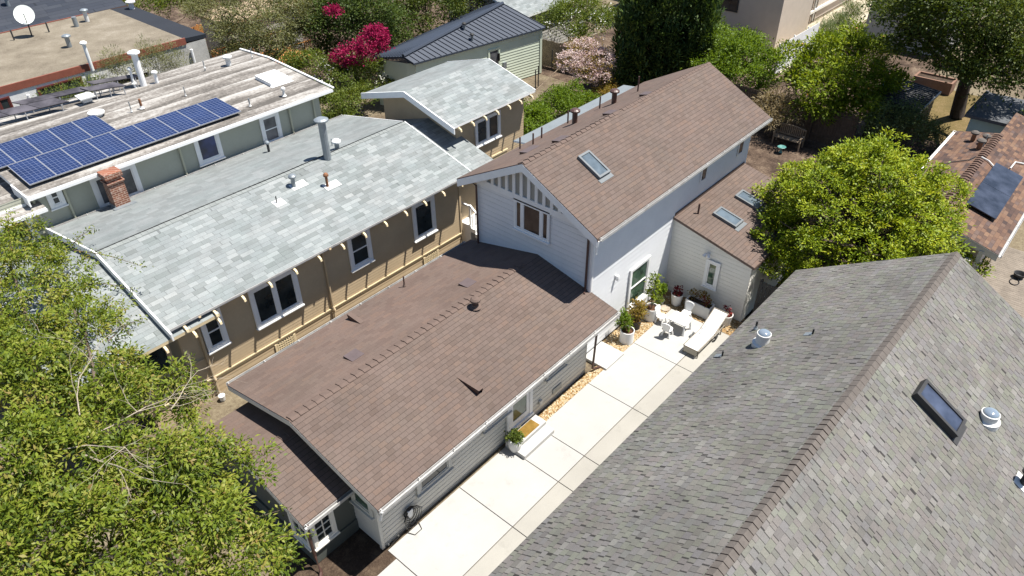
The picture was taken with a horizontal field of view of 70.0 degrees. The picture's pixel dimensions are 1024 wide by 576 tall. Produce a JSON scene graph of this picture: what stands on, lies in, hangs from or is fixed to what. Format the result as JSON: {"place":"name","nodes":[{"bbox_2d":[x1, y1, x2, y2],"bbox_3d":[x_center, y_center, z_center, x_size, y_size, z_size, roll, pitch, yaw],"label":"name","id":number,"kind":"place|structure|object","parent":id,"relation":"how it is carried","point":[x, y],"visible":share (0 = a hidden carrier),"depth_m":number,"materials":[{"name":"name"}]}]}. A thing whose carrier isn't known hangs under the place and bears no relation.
{"place":"outdoors","nodes":[
{"label":"outdoors","id":0,"kind":"place"},
{"bbox_2d":[121,389,247,474],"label":"side path","id":1,"kind":"structure","parent":0,"point":[232,402],"depth_m":23.37,"materials":[{"name":"beige concrete"}]},
{"bbox_2d":[218,393,225,401],"bbox_3d":[-9.378,3.547,23.680,0.214,0.200,0.220,27,45,32],"label":"plant pot","id":2,"kind":"object","parent":1,"relation":"on","point":[222,398],"visible":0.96,"depth_m":23.64,"materials":[{"name":"white ceramic"}]},
{"bbox_2d":[127,0,587,100],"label":"garden soil","id":3,"kind":"structure","parent":0,"point":[187,22],"depth_m":56.71,"materials":[{"name":"brown soil"}]},
{"bbox_2d":[122,0,206,22],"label":"hedge tree","id":4,"kind":"object","parent":3,"relation":"on","point":[162,4],"visible":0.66,"depth_m":50.69,"materials":[{"name":"green plant"}]},
{"bbox_2d":[191,10,299,47],"bbox_3d":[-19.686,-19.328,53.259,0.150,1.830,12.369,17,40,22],"label":"shrub","id":5,"kind":"object","parent":3,"relation":"on","point":[196,27],"visible":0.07,"depth_m":49.98,"materials":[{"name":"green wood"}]},
{"bbox_2d":[196,0,303,56],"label":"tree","id":6,"kind":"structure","parent":3,"relation":"on","point":[209,41],"depth_m":48.79,"materials":[{"name":"plant"}]},
{"bbox_2d":[173,0,330,61],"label":"olive tree","id":7,"kind":"object","parent":3,"relation":"on","point":[258,39],"visible":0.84,"depth_m":42.14,"materials":[{"name":"green plant"}]},
{"bbox_2d":[211,30,310,63],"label":"shrub","id":8,"kind":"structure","parent":3,"relation":"on","point":[264,50],"depth_m":47.30,"materials":[{"name":"green plant"}]},
{"bbox_2d":[281,0,419,82],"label":"bougainvillea tree","id":9,"kind":"object","parent":3,"relation":"on","point":[380,34],"visible":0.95,"depth_m":41.70,"materials":[{"name":"green plant"}]},
{"bbox_2d":[359,0,488,47],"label":"broadleaf tree","id":10,"kind":"object","parent":3,"relation":"on","point":[448,4],"visible":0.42,"depth_m":46.27,"materials":[{"name":"green plant"}]},
{"bbox_2d":[0,0,1023,575],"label":"ground","id":11,"kind":"structure","parent":0,"point":[376,110],"depth_m":24.03,"materials":[{"name":"brown soil"}]},
{"bbox_2d":[0,0,126,32],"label":"black roof house","id":12,"kind":"structure","parent":11,"relation":"on","point":[47,10],"depth_m":41.00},
{"bbox_2d":[31,72,106,99],"bbox_3d":[-20.051,-7.470,34.498,1.864,5.334,3.622,27,45,32],"label":"feathery shrub","id":13,"kind":"object","parent":11,"relation":"on","point":[79,85],"visible":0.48,"depth_m":33.27,"materials":[{"name":"grey plant"}]},
{"bbox_2d":[0,0,209,118],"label":"stucco house","id":14,"kind":"structure","parent":11,"relation":"on","point":[34,59],"depth_m":36.66,"materials":[{"name":"beige"}]},
{"bbox_2d":[0,96,13,109],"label":"window","id":15,"kind":"structure","parent":14,"relation":"in","point":[5,102],"depth_m":32.20,"materials":[{"name":"glass"}]},
{"bbox_2d":[36,76,84,95],"bbox_3d":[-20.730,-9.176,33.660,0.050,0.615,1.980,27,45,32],"label":"planter plants","id":16,"kind":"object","parent":14,"relation":"in","point":[53,87],"depth_m":33.51,"materials":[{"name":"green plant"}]},
{"bbox_2d":[91,44,141,83],"bbox_3d":[-18.573,-8.718,35.472,1.606,6.162,2.424,27,45,32],"label":"feathery shrub","id":17,"kind":"object","parent":11,"relation":"on","point":[108,66],"visible":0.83,"depth_m":34.15,"materials":[{"name":"grey plant"}]},
{"bbox_2d":[129,34,170,76],"bbox_3d":[-17.540,-9.437,36.369,1.525,6.236,2.652,27,45,32],"label":"feathery shrub","id":18,"kind":"object","parent":11,"relation":"on","point":[152,59],"visible":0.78,"depth_m":35.25,"materials":[{"name":"grey plant"}]},
{"bbox_2d":[0,208,315,575],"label":"cherry tree","id":19,"kind":"object","parent":11,"relation":"on","point":[164,479],"visible":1,"depth_m":13.35,"materials":[{"name":"green plant"}]},
{"bbox_2d":[0,48,333,255],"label":"olive house","id":20,"kind":"structure","parent":11,"relation":"on","point":[142,133],"depth_m":28.52,"materials":[{"name":"white paint"}]},
{"bbox_2d":[0,204,40,250],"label":"window","id":21,"kind":"structure","parent":20,"relation":"in","point":[23,205],"depth_m":24.57,"materials":[{"name":"white paint"}]},
{"bbox_2d":[46,190,68,211],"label":"window","id":22,"kind":"structure","parent":20,"relation":"in","point":[56,200],"depth_m":25.08,"materials":[{"name":"white paint"}]},
{"bbox_2d":[89,164,143,207],"bbox_3d":[-14.285,-3.700,26.477,0.050,1.309,1.649,27,45,32],"label":"window","id":23,"kind":"structure","parent":20,"relation":"in","point":[133,184],"depth_m":26.56,"materials":[{"name":"white paint"}]},
{"bbox_2d":[193,134,225,166],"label":"window","id":24,"kind":"structure","parent":20,"relation":"in","point":[209,150],"depth_m":28.67,"materials":[{"name":"white paint"}]},
{"bbox_2d":[258,112,282,143],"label":"window","id":25,"kind":"structure","parent":20,"relation":"in","point":[270,125],"depth_m":30.39,"materials":[{"name":"white paint"}]},
{"bbox_2d":[150,38,192,72],"bbox_3d":[-16.793,-9.821,37.194,1.722,5.861,2.508,27,45,32],"label":"feathery shrub","id":26,"kind":"object","parent":11,"relation":"on","point":[175,56],"visible":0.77,"depth_m":36.05,"materials":[{"name":"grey plant"}]},
{"bbox_2d":[0,58,535,438],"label":"tan house","id":27,"kind":"structure","parent":11,"relation":"on","point":[248,253],"depth_m":25.64,"materials":[{"name":"paint"}]},
{"bbox_2d":[128,344,179,391],"bbox_3d":[-10.669,2.210,21.656,0.100,1.525,1.310,27,45,32],"label":"window","id":28,"kind":"structure","parent":27,"relation":"in","point":[160,356],"depth_m":21.88,"materials":[{"name":"black glass"}]},
{"bbox_2d":[200,307,231,355],"bbox_3d":[-9.270,1.342,22.789,0.110,1.437,0.800,27,45,32],"label":"window","id":29,"kind":"structure","parent":27,"relation":"in","point":[215,335],"depth_m":22.91,"materials":[{"name":"white paint"}]},
{"bbox_2d":[247,270,304,330],"bbox_3d":[-7.780,0.347,24.184,0.110,1.597,1.860,27,45,32],"label":"window","id":30,"kind":"structure","parent":27,"relation":"in","point":[268,304],"depth_m":24.21,"materials":[{"name":"white paint"}]},
{"bbox_2d":[346,229,374,272],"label":"window","id":31,"kind":"structure","parent":27,"relation":"in","point":[360,252],"depth_m":26.32,"materials":[{"name":"white paint"}]},
{"bbox_2d":[411,195,437,242],"bbox_3d":[-3.371,-2.678,28.253,0.110,1.637,1.220,27,45,32],"label":"window","id":32,"kind":"structure","parent":27,"relation":"in","point":[423,217],"depth_m":28.30,"materials":[{"name":"white paint"}]},
{"bbox_2d":[474,109,501,147],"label":"window","id":33,"kind":"structure","parent":27,"relation":"in","point":[488,131],"depth_m":31.56,"materials":[{"name":"white paint"}]},
{"bbox_2d":[263,523,396,575],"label":"soil bed","id":34,"kind":"object","parent":11,"relation":"on","point":[360,552],"visible":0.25,"depth_m":19.05,"materials":[{"name":"brown soil"}]},
{"bbox_2d":[276,44,394,118],"bbox_3d":[-10.190,-10.960,40.242,6.675,3.984,7.592,8,37,11],"label":"flowering shrub","id":35,"kind":"object","parent":11,"relation":"on","point":[352,92],"visible":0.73,"depth_m":39.79,"materials":[{"name":"green plant"}]},
{"bbox_2d":[373,1,545,104],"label":"metal roof house","id":36,"kind":"structure","parent":11,"relation":"on","point":[505,36],"depth_m":43.73,"materials":[{"name":"grey paint"}]},
{"bbox_2d":[488,47,499,64],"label":"window","id":37,"kind":"structure","parent":36,"relation":"in","point":[492,53],"depth_m":44.14,"materials":[{"name":"white paint"}]},
{"bbox_2d":[461,201,476,241],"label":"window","id":38,"kind":"structure","parent":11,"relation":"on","point":[469,224],"depth_m":30.55,"materials":[{"name":"white paint"}]},
{"bbox_2d":[201,62,818,575],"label":"white house","id":39,"kind":"structure","parent":11,"relation":"on","point":[425,388],"depth_m":22.80,"materials":[{"name":"grey paint"}]},
{"bbox_2d":[287,513,311,551],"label":"window","id":40,"kind":"structure","parent":39,"relation":"in","point":[302,540],"depth_m":18.71,"materials":[{"name":"beige paint"}]},
{"bbox_2d":[309,511,339,551],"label":"window","id":41,"kind":"structure","parent":39,"relation":"in","point":[326,530],"depth_m":18.64,"materials":[{"name":"beige paint"}]},
{"bbox_2d":[349,493,374,520],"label":"window","id":42,"kind":"structure","parent":39,"relation":"in","point":[356,501],"depth_m":18.67,"materials":[{"name":"grey paint"}]},
{"bbox_2d":[391,505,421,544],"bbox_3d":[-2.758,6.260,19.404,0.310,0.850,1.162,27,45,32],"label":"garden hose","id":43,"kind":"object","parent":39,"relation":"attached to","point":[409,511],"visible":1,"depth_m":19.49,"materials":[{"name":"white plastic"}]},
{"bbox_2d":[416,457,453,498],"bbox_3d":[-2.076,4.724,19.470,0.100,1.419,1.342,27,45,32],"label":"window","id":44,"kind":"structure","parent":39,"relation":"in","point":[447,467],"depth_m":19.78,"materials":[{"name":"grey paint"}]},
{"bbox_2d":[482,410,512,434],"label":"window","id":45,"kind":"structure","parent":39,"relation":"in","point":[506,414],"depth_m":21.16,"materials":[{"name":"grey paint"}]},
{"bbox_2d":[506,389,533,434],"bbox_3d":[0.247,3.327,21.767,0.090,2.120,1.200,27,45,32],"label":"door","id":46,"kind":"structure","parent":39,"relation":"in","point":[522,410],"depth_m":22.13,"materials":[{"name":"white paint"}]},
{"bbox_2d":[518,419,539,437],"bbox_3d":[0.491,4.271,22.276,0.350,0.014,0.680,27,45,32],"label":"doormat","id":47,"kind":"object","parent":39,"relation":"on","point":[529,426],"visible":0.79,"depth_m":22.29,"materials":[{"name":"fabric"}]},
{"bbox_2d":[512,198,550,244],"bbox_3d":[0.624,-2.194,23.977,1.580,1.187,0.100,27,45,32],"label":"window","id":48,"kind":"structure","parent":39,"relation":"in","point":[533,222],"depth_m":24.00,"materials":[{"name":"white paint"}]},
{"bbox_2d":[545,361,567,382],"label":"window","id":49,"kind":"structure","parent":39,"relation":"in","point":[564,365],"depth_m":22.86,"materials":[{"name":"grey paint"}]},
{"bbox_2d":[626,255,650,311],"bbox_3d":[4.562,-0.157,26.309,0.110,1.803,1.340,27,45,32],"label":"window","id":50,"kind":"structure","parent":39,"relation":"in","point":[638,274],"depth_m":26.28,"materials":[{"name":"white paint"}]},
{"bbox_2d":[699,167,707,182],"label":"window","id":51,"kind":"structure","parent":39,"relation":"in","point":[703,176],"depth_m":27.05,"materials":[{"name":"white paint"}]},
{"bbox_2d":[700,259,720,291],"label":"window","id":52,"kind":"structure","parent":39,"relation":"in","point":[712,268],"depth_m":26.63,"materials":[{"name":"white paint"}]},
{"bbox_2d":[737,141,744,155],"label":"window","id":53,"kind":"structure","parent":39,"relation":"in","point":[740,148],"depth_m":28.81,"materials":[{"name":"white paint"}]},
{"bbox_2d":[449,0,571,42],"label":"grey garage","id":54,"kind":"structure","parent":11,"relation":"on","point":[529,8],"depth_m":49.05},
{"bbox_2d":[523,95,555,134],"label":"bush","id":55,"kind":"object","parent":11,"relation":"on","point":[534,111],"visible":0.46,"depth_m":38.23,"materials":[{"name":"green plant"}]},
{"bbox_2d":[534,73,601,118],"bbox_3d":[3.057,-10.301,40.394,2.948,2.590,4.790,27,45,32],"label":"bush","id":56,"kind":"object","parent":11,"relation":"on","point":[562,99],"visible":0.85,"depth_m":39.83,"materials":[{"name":"green plant"}]},
{"bbox_2d":[552,34,620,94],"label":"blossom tree","id":57,"kind":"object","parent":11,"relation":"on","point":[593,75],"visible":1,"depth_m":41.76,"materials":[{"name":"pink plant"}]},
{"bbox_2d":[584,77,619,104],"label":"bush","id":58,"kind":"object","parent":11,"relation":"on","point":[607,87],"visible":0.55,"depth_m":42.33,"materials":[{"name":"yellow plant"}]},
{"bbox_2d":[539,289,741,420],"bbox_3d":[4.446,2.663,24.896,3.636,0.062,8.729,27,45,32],"label":"gravel","id":59,"kind":"structure","parent":11,"relation":"on","point":[589,376],"depth_m":25.56,"materials":[{"name":"beige gravel"}]},
{"bbox_2d":[614,306,634,344],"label":"potted plant","id":60,"kind":"object","parent":59,"relation":"on","point":[627,330],"visible":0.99,"depth_m":25.59,"materials":[{"name":"plant"}]},
{"bbox_2d":[625,296,648,330],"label":"potted plant","id":61,"kind":"object","parent":59,"relation":"on","point":[638,310],"visible":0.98,"depth_m":26.01,"materials":[{"name":"yellow plant"}]},
{"bbox_2d":[643,271,663,321],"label":"potted plant","id":62,"kind":"object","parent":59,"relation":"on","point":[651,311],"visible":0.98,"depth_m":26.33,"materials":[{"name":"green plant"}]},
{"bbox_2d":[653,295,665,305],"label":"potted plant","id":63,"kind":"object","parent":59,"relation":"on","point":[659,297],"visible":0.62,"depth_m":27.09,"materials":[{"name":"green plant"}]},
{"bbox_2d":[655,282,667,304],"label":"potted plant","id":64,"kind":"object","parent":59,"relation":"on","point":[663,288],"visible":0.62,"depth_m":27.20,"materials":[{"name":"green plant"}]},
{"bbox_2d":[661,305,669,310],"bbox_3d":[5.740,0.762,27.423,0.380,0.040,0.380,27,45,32],"label":"pot saucer","id":65,"kind":"object","parent":59,"relation":"on","point":[665,307],"visible":0.91,"depth_m":27.42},
{"bbox_2d":[671,285,683,305],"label":"potted plant","id":66,"kind":"object","parent":59,"relation":"on","point":[677,293],"visible":1,"depth_m":27.34,"materials":[{"name":"grey plant"}]},
{"bbox_2d":[684,288,714,318],"bbox_3d":[6.933,0.467,27.049,1.134,0.944,0.633,27,45,32],"label":"planter box","id":67,"kind":"object","parent":59,"relation":"on","point":[703,308],"visible":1,"depth_m":26.92,"materials":[{"name":"concrete"}]},
{"bbox_2d":[722,305,733,325],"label":"potted plant","id":68,"kind":"object","parent":59,"relation":"on","point":[727,321],"visible":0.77,"depth_m":26.37,"materials":[{"name":"grey plant"}]},
{"bbox_2d":[488,251,1023,575],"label":"grey shingle house","id":69,"kind":"structure","parent":11,"relation":"on","point":[862,419],"depth_m":15.50,"materials":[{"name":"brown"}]},
{"bbox_2d":[752,279,777,312],"bbox_3d":[10.185,1.104,25.331,3.617,1.930,0.150,23,42,28],"label":"wooden fence","id":70,"kind":"object","parent":11,"relation":"on","point":[766,288],"visible":0.1,"depth_m":25.70,"materials":[{"name":"grey paint"}]},
{"bbox_2d":[808,0,847,23],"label":"apartment building","id":71,"kind":"structure","parent":11,"relation":"on","point":[820,8],"depth_m":56.21,"materials":[{"name":"beige paint"}]},
{"bbox_2d":[809,0,818,23],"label":"window","id":72,"kind":"structure","parent":71,"relation":"in","point":[814,16],"depth_m":55.30,"materials":[{"name":"beige paint"}]},
{"bbox_2d":[806,0,866,41],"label":"grass clump","id":73,"kind":"object","parent":11,"relation":"on","point":[839,17],"visible":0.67,"depth_m":53.05,"materials":[{"name":"green plant"}]},
{"bbox_2d":[745,84,941,261],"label":"yard","id":74,"kind":"structure","parent":11,"relation":"on","point":[765,156],"depth_m":38.14,"materials":[{"name":"brown soil"}]},
{"bbox_2d":[750,82,811,132],"bbox_3d":[14.176,-9.438,38.744,3.619,3.039,3.378,27,45,32],"label":"shrub","id":75,"kind":"object","parent":74,"relation":"on","point":[775,114],"visible":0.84,"depth_m":38.38,"materials":[{"name":"grey plant"}]},
{"bbox_2d":[778,145,785,152],"bbox_3d":[13.900,-7.157,37.777,0.440,0.330,0.440,27,45,32],"label":"planter bowl","id":76,"kind":"object","parent":74,"relation":"on","point":[781,147],"visible":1,"depth_m":37.75,"materials":[{"name":"teal ceramic"}]},
{"bbox_2d":[771,123,806,150],"bbox_3d":[14.462,-7.930,38.210,1.531,1.050,0.620,27,45,32],"label":"garden bench","id":77,"kind":"object","parent":74,"relation":"on","point":[788,138],"visible":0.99,"depth_m":38.22,"materials":[{"name":"brown wood"}]},
{"bbox_2d":[772,17,916,125],"bbox_3d":[17.267,-11.007,38.886,7.159,5.355,8.050,27,45,32],"label":"citrus tree","id":78,"kind":"object","parent":74,"relation":"on","point":[841,62],"visible":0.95,"depth_m":37.58,"materials":[{"name":"green plant"}]},
{"bbox_2d":[848,94,952,148],"bbox_3d":[19.399,-7.947,36.489,4.936,3.270,3.371,-3,37,-3],"label":"shrub","id":79,"kind":"object","parent":74,"relation":"on","point":[916,120],"visible":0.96,"depth_m":36.12,"materials":[{"name":"green plant"}]},
{"bbox_2d":[862,79,940,150],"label":"dark shed","id":80,"kind":"structure","parent":74,"relation":"on","point":[929,95],"depth_m":37.82,"materials":[{"name":"grey paint"}]},
{"bbox_2d":[749,126,995,286],"bbox_3d":[13.155,-2.618,26.793,10.100,6.334,7.547,-13,39,-17],"label":"magnolia tree","id":81,"kind":"object","parent":11,"relation":"on","point":[866,228],"visible":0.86,"depth_m":24.95,"materials":[{"name":"green plant"}]},
{"bbox_2d":[865,0,968,55],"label":"tree","id":82,"kind":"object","parent":11,"relation":"on","point":[875,29],"depth_m":50.57,"materials":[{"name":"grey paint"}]},
{"bbox_2d":[912,71,957,95],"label":"raised bed","id":83,"kind":"object","parent":11,"relation":"on","point":[931,80],"visible":0.84,"depth_m":44.18,"materials":[{"name":"brown wood"}]},
{"bbox_2d":[886,112,1023,269],"bbox_3d":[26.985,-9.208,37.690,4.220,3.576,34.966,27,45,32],"label":"red roof house","id":84,"kind":"structure","parent":11,"relation":"on","point":[991,165],"depth_m":29.15,"materials":[{"name":"brown tile"}]},
{"bbox_2d":[964,90,1023,132],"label":"teal shed","id":85,"kind":"structure","parent":11,"relation":"on","point":[996,114],"depth_m":35.49,"materials":[{"name":"paint"}]},
{"bbox_2d":[982,247,1023,318],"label":"patio","id":86,"kind":"structure","parent":11,"relation":"on","point":[1009,263],"depth_m":28.69,"materials":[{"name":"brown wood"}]},
{"bbox_2d":[1009,270,1023,284],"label":"fire bowl","id":87,"kind":"object","parent":86,"relation":"on","point":[1018,274],"visible":1,"depth_m":28.63,"materials":[{"name":"grey paint"}]},
{"bbox_2d":[378,309,728,575],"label":"driveway","id":88,"kind":"structure","parent":0,"point":[461,532],"depth_m":21.38,"materials":[{"name":"concrete"}]},
{"bbox_2d":[504,426,525,452],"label":"potted plant","id":89,"kind":"object","parent":88,"relation":"on","point":[515,441],"visible":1,"depth_m":21.59,"materials":[{"name":"green plant"}]},
{"bbox_2d":[654,304,666,325],"bbox_3d":[5.421,0.987,26.615,0.426,0.664,0.375,30,46,34],"label":"childrens chair","id":90,"kind":"object","parent":88,"relation":"on","point":[661,316],"visible":0.98,"depth_m":26.61,"materials":[{"name":"white plastic"}]},
{"bbox_2d":[660,323,673,338],"bbox_3d":[5.538,1.431,26.014,0.375,0.664,0.426,22,42,27],"label":"childrens chair","id":91,"kind":"object","parent":88,"relation":"on","point":[667,328],"visible":1,"depth_m":25.91,"materials":[{"name":"white plastic"}]},
{"bbox_2d":[668,311,692,335],"bbox_3d":[6.047,1.282,26.353,0.725,0.486,0.590,27,45,32],"label":"childrens table","id":92,"kind":"object","parent":88,"relation":"on","point":[681,319],"visible":0.91,"depth_m":26.20,"materials":[{"name":"white plastic"}]},
{"bbox_2d":[681,301,693,317],"bbox_3d":[6.398,0.861,26.774,0.375,0.664,0.426,24,43,30],"label":"childrens chair","id":93,"kind":"object","parent":88,"relation":"on","point":[689,307],"visible":0.64,"depth_m":26.77,"materials":[{"name":"white plastic"}]},
{"bbox_2d":[690,324,706,336],"bbox_3d":[6.621,1.494,25.918,0.375,0.664,0.426,-31,46,-34],"label":"childrens chair","id":94,"kind":"object","parent":88,"relation":"on","point":[696,329],"visible":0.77,"depth_m":25.91,"materials":[{"name":"white plastic"}]},
{"bbox_2d":[683,307,728,357],"bbox_3d":[6.823,1.569,25.721,0.627,0.762,2.084,27,45,32],"label":"sun lounger","id":95,"kind":"object","parent":88,"relation":"on","point":[693,344],"visible":1,"depth_m":25.76,"materials":[{"name":"white fabric"}]},
{"bbox_2d":[539,27,941,102],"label":"garden soil","id":96,"kind":"structure","parent":0,"point":[914,68],"depth_m":47.76,"materials":[{"name":"brown soil"}]},
{"bbox_2d":[532,0,619,45],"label":"flowering tree","id":97,"kind":"object","parent":96,"relation":"on","point":[580,27],"visible":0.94,"depth_m":47.48,"materials":[{"name":"green plant"}]},
{"bbox_2d":[542,39,655,80],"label":"wooden fence","id":98,"kind":"object","parent":96,"relation":"on","point":[549,46],"visible":0.26,"depth_m":47.26,"materials":[{"name":"brown wood"}]},
{"bbox_2d":[608,0,725,86],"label":"cypress tree","id":99,"kind":"object","parent":96,"relation":"on","point":[660,37],"visible":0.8,"depth_m":41.54,"materials":[{"name":"green plant"}]},
{"bbox_2d":[682,15,791,94],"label":"leafy tree","id":100,"kind":"object","parent":96,"relation":"on","point":[734,46],"visible":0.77,"depth_m":40.84,"materials":[{"name":"green plant"}]},
{"bbox_2d":[719,0,812,50],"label":"apartment building","id":101,"kind":"structure","parent":96,"relation":"on","point":[778,20],"depth_m":50.32,"materials":[{"name":"beige paint"}]},
{"bbox_2d":[720,0,738,12],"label":"window","id":102,"kind":"structure","parent":101,"relation":"in","point":[730,5],"depth_m":50.86,"materials":[{"name":"black glass"}]},
{"bbox_2d":[734,84,859,146],"bbox_3d":[14.846,-9.186,39.161,7.000,1.930,0.150,27,45,32],"label":"wooden fence","id":103,"kind":"object","parent":96,"relation":"on","point":[824,134],"visible":0.5,"depth_m":38.48,"materials":[{"name":"brown wood"}]},
{"bbox_2d":[761,0,871,72],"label":"path","id":104,"kind":"structure","parent":0,"point":[830,14],"depth_m":56.90,"materials":[{"name":"beige concrete"}]},
{"bbox_2d":[774,22,819,73],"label":"white fence","id":105,"kind":"object","parent":104,"relation":"on","point":[802,36],"visible":0.37,"depth_m":47.99,"materials":[{"name":"paint"}]},
{"bbox_2d":[922,91,979,142],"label":"lawn","id":106,"kind":"structure","parent":0,"point":[941,106],"depth_m":41.70,"materials":[{"name":"beige plant"}]},
{"bbox_2d":[849,0,1023,119],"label":"oak tree","id":107,"kind":"object","parent":106,"relation":"on","point":[989,29],"visible":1,"depth_m":33.94,"materials":[{"name":"green plant"}]}
]}

